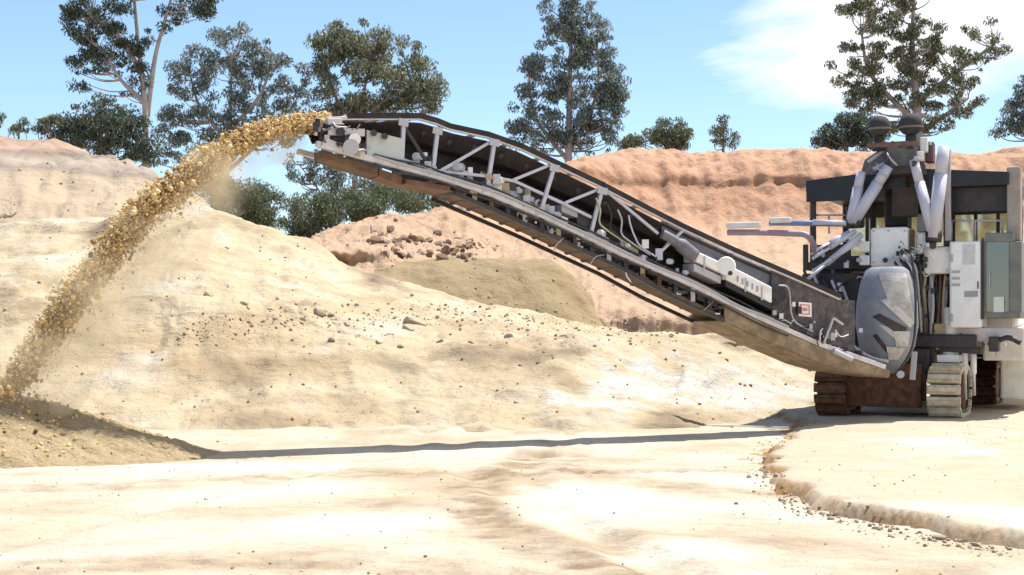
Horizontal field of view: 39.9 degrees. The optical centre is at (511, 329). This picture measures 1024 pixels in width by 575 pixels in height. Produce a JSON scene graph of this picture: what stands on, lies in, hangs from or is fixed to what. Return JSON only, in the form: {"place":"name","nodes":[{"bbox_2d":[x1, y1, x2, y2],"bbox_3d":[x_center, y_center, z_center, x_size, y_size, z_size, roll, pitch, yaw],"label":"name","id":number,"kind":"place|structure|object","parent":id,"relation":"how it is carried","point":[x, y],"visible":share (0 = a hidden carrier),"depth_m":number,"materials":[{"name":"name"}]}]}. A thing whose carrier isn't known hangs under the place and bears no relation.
{"place":"outdoors","nodes":[
{"label":"outdoors","id":0,"kind":"place"},
{"bbox_2d":[0,135,209,223],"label":"hill","id":1,"kind":"structure","parent":0,"point":[48,195],"depth_m":53.87,"materials":[{"name":"beige sand"}]},
{"bbox_2d":[0,113,6,127],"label":"tree","id":2,"kind":"object","parent":1,"relation":"on","point":[1,118],"visible":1,"depth_m":70.14,"materials":[{"name":"green plant"}]},
{"bbox_2d":[0,213,12,217],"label":"rock","id":3,"kind":"object","parent":1,"relation":"on","point":[4,215],"visible":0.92,"depth_m":49.23,"materials":[{"name":"beige stone"}]},
{"bbox_2d":[7,116,29,139],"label":"tree","id":4,"kind":"object","parent":1,"relation":"on","point":[18,127],"visible":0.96,"depth_m":71.86,"materials":[{"name":"green plant"}]},
{"bbox_2d":[28,112,67,139],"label":"tree","id":5,"kind":"object","parent":1,"relation":"on","point":[50,119],"visible":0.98,"depth_m":71.97,"materials":[{"name":"green plant"}]},
{"bbox_2d":[194,174,269,224],"bbox_3d":[-11.886,-4.916,60.106,3.112,3.786,2.424,0,0,-29],"label":"bush","id":6,"kind":"object","parent":1,"relation":"on","point":[221,200],"visible":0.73,"depth_m":59.69,"materials":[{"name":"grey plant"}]},
{"bbox_2d":[228,177,307,235],"bbox_3d":[-10.714,-4.571,60.887,3.345,4.164,3.266,0,0,37],"label":"bush","id":7,"kind":"object","parent":1,"relation":"on","point":[270,219],"visible":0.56,"depth_m":60.44,"materials":[{"name":"green plant"}]},
{"bbox_2d":[0,108,331,408],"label":"falling gravel","id":8,"kind":"structure","parent":0,"point":[149,206],"depth_m":20.12,"materials":[{"name":"beige gravel"}]},
{"bbox_2d":[0,197,929,434],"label":"sand bank","id":9,"kind":"structure","parent":0,"point":[231,371],"depth_m":30.43,"materials":[{"name":"beige sand"}]},
{"bbox_2d":[204,291,213,295],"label":"rock","id":10,"kind":"object","parent":9,"relation":"on","point":[209,293],"visible":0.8,"depth_m":33.86,"materials":[{"name":"beige stone"}]},
{"bbox_2d":[240,300,248,304],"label":"rock","id":11,"kind":"object","parent":9,"relation":"on","point":[244,302],"visible":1,"depth_m":31.74,"materials":[{"name":"beige stone"}]},
{"bbox_2d":[314,306,326,315],"bbox_3d":[-4.678,-0.446,33.848,0.391,0.247,0.314,0,0,29],"label":"rock","id":12,"kind":"object","parent":9,"relation":"on","point":[320,311],"visible":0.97,"depth_m":33.73,"materials":[{"name":"beige stone"}]},
{"bbox_2d":[376,339,384,343],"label":"rock","id":13,"kind":"object","parent":9,"relation":"on","point":[379,341],"visible":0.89,"depth_m":30.99,"materials":[{"name":"beige stone"}]},
{"bbox_2d":[402,323,414,330],"bbox_3d":[-2.494,-0.049,34.364,0.318,0.225,0.263,0,0,-26],"label":"rock","id":14,"kind":"object","parent":9,"relation":"on","point":[410,327],"visible":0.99,"depth_m":34.34,"materials":[{"name":"beige stone"}]},
{"bbox_2d":[403,316,427,325],"bbox_3d":[-2.357,-0.132,34.918,0.799,0.359,0.371,18,-7,-42],"label":"rock","id":15,"kind":"object","parent":9,"relation":"on","point":[413,320],"visible":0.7,"depth_m":34.73,"materials":[{"name":"beige stone"}]},
{"bbox_2d":[374,256,603,325],"bbox_3d":[-0.705,-0.678,44.287,8.006,3.407,9.574,0,0,0],"label":"sand stockpile","id":16,"kind":"object","parent":9,"relation":"on","point":[565,288],"visible":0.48,"depth_m":42.76,"materials":[{"name":"beige sand"}]},
{"bbox_2d":[435,253,448,259],"bbox_3d":[-2.175,-2.275,44.142,0.430,0.264,0.288,4,7,7],"label":"rock","id":17,"kind":"object","parent":16,"relation":"on","point":[440,256],"visible":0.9,"depth_m":44.04,"materials":[{"name":"brown stone"}]},
{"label":"rock","id":18,"kind":"object","parent":16,"relation":"on","visible":0},
{"bbox_2d":[461,253,468,259],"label":"rock","id":19,"kind":"object","parent":18,"relation":"on","point":[464,256],"visible":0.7,"depth_m":44.35,"materials":[{"name":"brown stone"}]},
{"bbox_2d":[504,333,512,337],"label":"rock","id":20,"kind":"object","parent":9,"relation":"on","point":[507,335],"visible":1,"depth_m":33.26,"materials":[{"name":"beige stone"}]},
{"bbox_2d":[0,417,1023,574],"bbox_3d":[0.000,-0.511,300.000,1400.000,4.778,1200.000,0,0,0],"label":"ground","id":21,"kind":"structure","parent":0,"point":[640,527],"depth_m":13.06,"materials":[{"name":"beige sand"}]},
{"bbox_2d":[40,92,166,167],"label":"dense tree","id":22,"kind":"object","parent":21,"relation":"on","point":[79,130],"visible":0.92,"depth_m":72.52,"materials":[{"name":"green plant"}]},
{"bbox_2d":[0,364,247,471],"bbox_3d":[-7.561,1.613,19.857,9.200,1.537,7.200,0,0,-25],"label":"gravel pile","id":23,"kind":"object","parent":21,"relation":"on","point":[124,447],"visible":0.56,"depth_m":19.06,"materials":[{"name":"beige gravel"}]},
{"bbox_2d":[58,0,223,167],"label":"eucalyptus tree","id":24,"kind":"object","parent":21,"relation":"on","point":[94,53],"visible":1,"depth_m":79.84,"materials":[{"name":"green plant"}]},
{"bbox_2d":[149,21,315,205],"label":"eucalyptus tree","id":25,"kind":"object","parent":21,"relation":"on","point":[261,68],"visible":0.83,"depth_m":87.75,"materials":[{"name":"green plant"}]},
{"bbox_2d":[281,189,345,237],"bbox_3d":[-8.832,-4.362,61.963,2.929,3.679,2.780,0,0,-24],"label":"bush","id":26,"kind":"object","parent":21,"relation":"on","point":[324,207],"visible":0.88,"depth_m":61.52,"materials":[{"name":"green plant"}]},
{"bbox_2d":[282,147,402,224],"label":"understorey tree","id":27,"kind":"object","parent":21,"relation":"on","point":[339,178],"visible":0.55,"depth_m":75.88,"materials":[{"name":"green plant"}]},
{"bbox_2d":[302,17,450,220],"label":"broad tree","id":28,"kind":"object","parent":21,"relation":"on","point":[362,50],"visible":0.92,"depth_m":85.58,"materials":[{"name":"green plant"}]},
{"bbox_2d":[0,161,1023,574],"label":"grit","id":29,"kind":"object","parent":21,"relation":"on","point":[888,527],"visible":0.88,"depth_m":30.21,"materials":[{"name":"beige gravel"}]},
{"bbox_2d":[935,535,946,539],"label":"dirt clod","id":30,"kind":"object","parent":21,"relation":"on","point":[941,537],"visible":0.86,"depth_m":11.36,"materials":[{"name":"beige soil"}]},
{"bbox_2d":[958,539,968,542],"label":"dirt clod","id":31,"kind":"object","parent":21,"relation":"on","point":[962,540],"visible":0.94,"depth_m":11.24,"materials":[{"name":"beige soil"}]},
{"bbox_2d":[971,542,980,545],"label":"dirt clod","id":32,"kind":"object","parent":21,"relation":"on","point":[975,543],"visible":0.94,"depth_m":11.04,"materials":[{"name":"beige soil"}]},
{"bbox_2d":[0,0,1023,234],"label":"sky","id":33,"kind":"structure","parent":0,"point":[759,64],"materials":[{"name":"blue"}]},
{"bbox_2d":[310,146,1023,334],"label":"orange hill","id":34,"kind":"structure","parent":0,"point":[712,193],"depth_m":69.12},
{"bbox_2d":[335,188,392,221],"bbox_3d":[-7.006,-4.805,62.918,3.339,3.214,2.412,0,0,0],"label":"bush","id":35,"kind":"object","parent":34,"relation":"on","point":[359,207],"visible":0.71,"depth_m":62.58,"materials":[{"name":"green plant"}]},
{"bbox_2d":[370,225,377,231],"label":"rock","id":36,"kind":"object","parent":34,"relation":"on","point":[374,228],"visible":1,"depth_m":52.01,"materials":[{"name":"beige stone"}]},
{"bbox_2d":[370,236,381,243],"bbox_3d":[-4.798,-3.142,49.312,0.478,0.299,0.326,-11,18,-26],"label":"rock","id":37,"kind":"object","parent":34,"relation":"on","point":[374,239],"visible":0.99,"depth_m":49.19,"materials":[{"name":"brown stone"}]},
{"bbox_2d":[377,231,386,236],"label":"rock","id":38,"kind":"object","parent":34,"relation":"on","point":[381,233],"visible":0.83,"depth_m":51.46,"materials":[{"name":"beige stone"}]},
{"bbox_2d":[383,238,391,243],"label":"rock","id":39,"kind":"object","parent":34,"relation":"on","point":[387,241],"visible":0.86,"depth_m":49.11,"materials":[{"name":"beige stone"}]},
{"bbox_2d":[387,225,394,231],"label":"rock","id":40,"kind":"object","parent":34,"relation":"on","point":[392,227],"visible":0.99,"depth_m":52.34,"materials":[{"name":"beige stone"}]},
{"bbox_2d":[361,183,426,214],"bbox_3d":[-5.377,-5.072,64.059,3.024,3.396,2.921,0,0,16],"label":"bush","id":41,"kind":"object","parent":34,"relation":"on","point":[404,201],"visible":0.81,"depth_m":63.55,"materials":[{"name":"green plant"}]},
{"bbox_2d":[391,246,399,251],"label":"rock","id":42,"kind":"object","parent":34,"relation":"on","point":[394,249],"visible":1,"depth_m":47.95,"materials":[{"name":"beige stone"}]},
{"bbox_2d":[394,251,405,258],"bbox_3d":[-3.830,-2.527,47.888,0.316,0.268,0.501,20,-7,-38],"label":"rock","id":43,"kind":"object","parent":34,"relation":"on","point":[401,255],"visible":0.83,"depth_m":47.76,"materials":[{"name":"brown stone"}]},
{"bbox_2d":[406,251,413,256],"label":"rock","id":44,"kind":"object","parent":34,"relation":"on","point":[410,254],"visible":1,"depth_m":48.08,"materials":[{"name":"beige stone"}]},
{"bbox_2d":[408,234,417,240],"bbox_3d":[-3.688,-3.371,51.757,0.464,0.266,0.267,-7,-13,18],"label":"rock","id":45,"kind":"object","parent":34,"relation":"on","point":[413,237],"visible":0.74,"depth_m":51.68,"materials":[{"name":"brown stone"}]},
{"bbox_2d":[418,235,426,241],"bbox_3d":[-3.351,-3.368,52.087,0.392,0.262,0.270,0,0,-24],"label":"rock","id":46,"kind":"object","parent":34,"relation":"on","point":[421,238],"visible":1,"depth_m":52.02,"materials":[{"name":"beige stone"}]},
{"bbox_2d":[425,251,432,257],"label":"rock","id":47,"kind":"object","parent":34,"relation":"on","point":[429,253],"visible":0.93,"depth_m":48.92,"materials":[{"name":"brown stone"}]},
{"bbox_2d":[413,192,452,211],"bbox_3d":[-3.523,-5.148,65.044,2.706,3.436,2.284,0,0,37],"label":"bush","id":48,"kind":"object","parent":34,"relation":"on","point":[428,203],"visible":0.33,"depth_m":64.90,"materials":[{"name":"green plant"}]},
{"bbox_2d":[433,230,441,235],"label":"rock","id":49,"kind":"object","parent":34,"relation":"on","point":[438,232],"visible":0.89,"depth_m":54.04,"materials":[{"name":"brown stone"}]},
{"bbox_2d":[434,241,441,246],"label":"rock","id":50,"kind":"object","parent":34,"relation":"on","point":[437,243],"visible":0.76,"depth_m":52.06,"materials":[{"name":"beige stone"}]},
{"bbox_2d":[441,245,449,250],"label":"rock","id":51,"kind":"object","parent":34,"relation":"on","point":[446,247],"visible":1,"depth_m":51.37,"materials":[{"name":"brown stone"}]},
{"bbox_2d":[441,249,450,253],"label":"rock","id":52,"kind":"object","parent":34,"relation":"on","point":[445,251],"visible":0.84,"depth_m":51.22,"materials":[{"name":"brown stone"}]},
{"bbox_2d":[466,243,472,248],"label":"rock","id":53,"kind":"object","parent":34,"relation":"on","point":[469,246],"visible":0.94,"depth_m":52.75,"materials":[{"name":"brown stone"}]},
{"bbox_2d":[478,242,485,247],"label":"rock","id":54,"kind":"object","parent":34,"relation":"on","point":[481,244],"visible":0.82,"depth_m":54.33,"materials":[{"name":"beige stone"}]},
{"bbox_2d":[503,0,631,161],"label":"columnar tree","id":55,"kind":"object","parent":34,"relation":"on","point":[570,23],"visible":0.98,"depth_m":83.69,"materials":[{"name":"green plant"}]},
{"bbox_2d":[615,116,694,150],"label":"tree","id":56,"kind":"object","parent":34,"relation":"on","point":[663,136],"visible":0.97,"depth_m":81.70,"materials":[{"name":"green plant"}]},
{"bbox_2d":[707,114,741,152],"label":"tree","id":57,"kind":"object","parent":34,"relation":"on","point":[718,132],"visible":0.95,"depth_m":81.98,"materials":[{"name":"green plant"}]},
{"bbox_2d":[809,110,891,151],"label":"dense tree","id":58,"kind":"object","parent":34,"relation":"on","point":[836,137],"visible":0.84,"depth_m":77.72,"materials":[{"name":"green plant"}]},
{"bbox_2d":[824,0,1012,141],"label":"eucalyptus tree","id":59,"kind":"object","parent":34,"relation":"on","point":[906,65],"visible":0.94,"depth_m":83.72,"materials":[{"name":"green plant"}]},
{"bbox_2d":[987,75,1023,141],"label":"eucalyptus tree","id":60,"kind":"object","parent":34,"relation":"on","point":[1017,126],"visible":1,"depth_m":81.86,"materials":[{"name":"green plant"}]},
{"bbox_2d":[737,394,1023,548],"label":"terrace","id":61,"kind":"structure","parent":0,"point":[990,511],"depth_m":16.35,"materials":[{"name":"beige sand"}]},
{"bbox_2d":[296,113,1023,417],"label":"surface miner","id":62,"kind":"object","parent":61,"relation":"on","point":[901,316],"visible":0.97,"depth_m":25.43,"materials":[{"name":"metal"}]},
{"bbox_2d":[851,203,1006,260],"bbox_3d":[8.948,-1.956,30.083,3.699,1.513,0.090,0,0,25],"label":"window frame","id":63,"kind":"structure","parent":62,"relation":"in","point":[880,209],"depth_m":29.86,"materials":[{"name":"black metal"}]},
{"bbox_2d":[986,242,1008,311],"bbox_3d":[9.070,-0.993,26.329,0.405,1.318,0.081,0,0,25],"label":"cabin door","id":64,"kind":"structure","parent":62,"relation":"in","point":[997,253],"depth_m":26.34,"materials":[{"name":"teal glass"}]}
]}

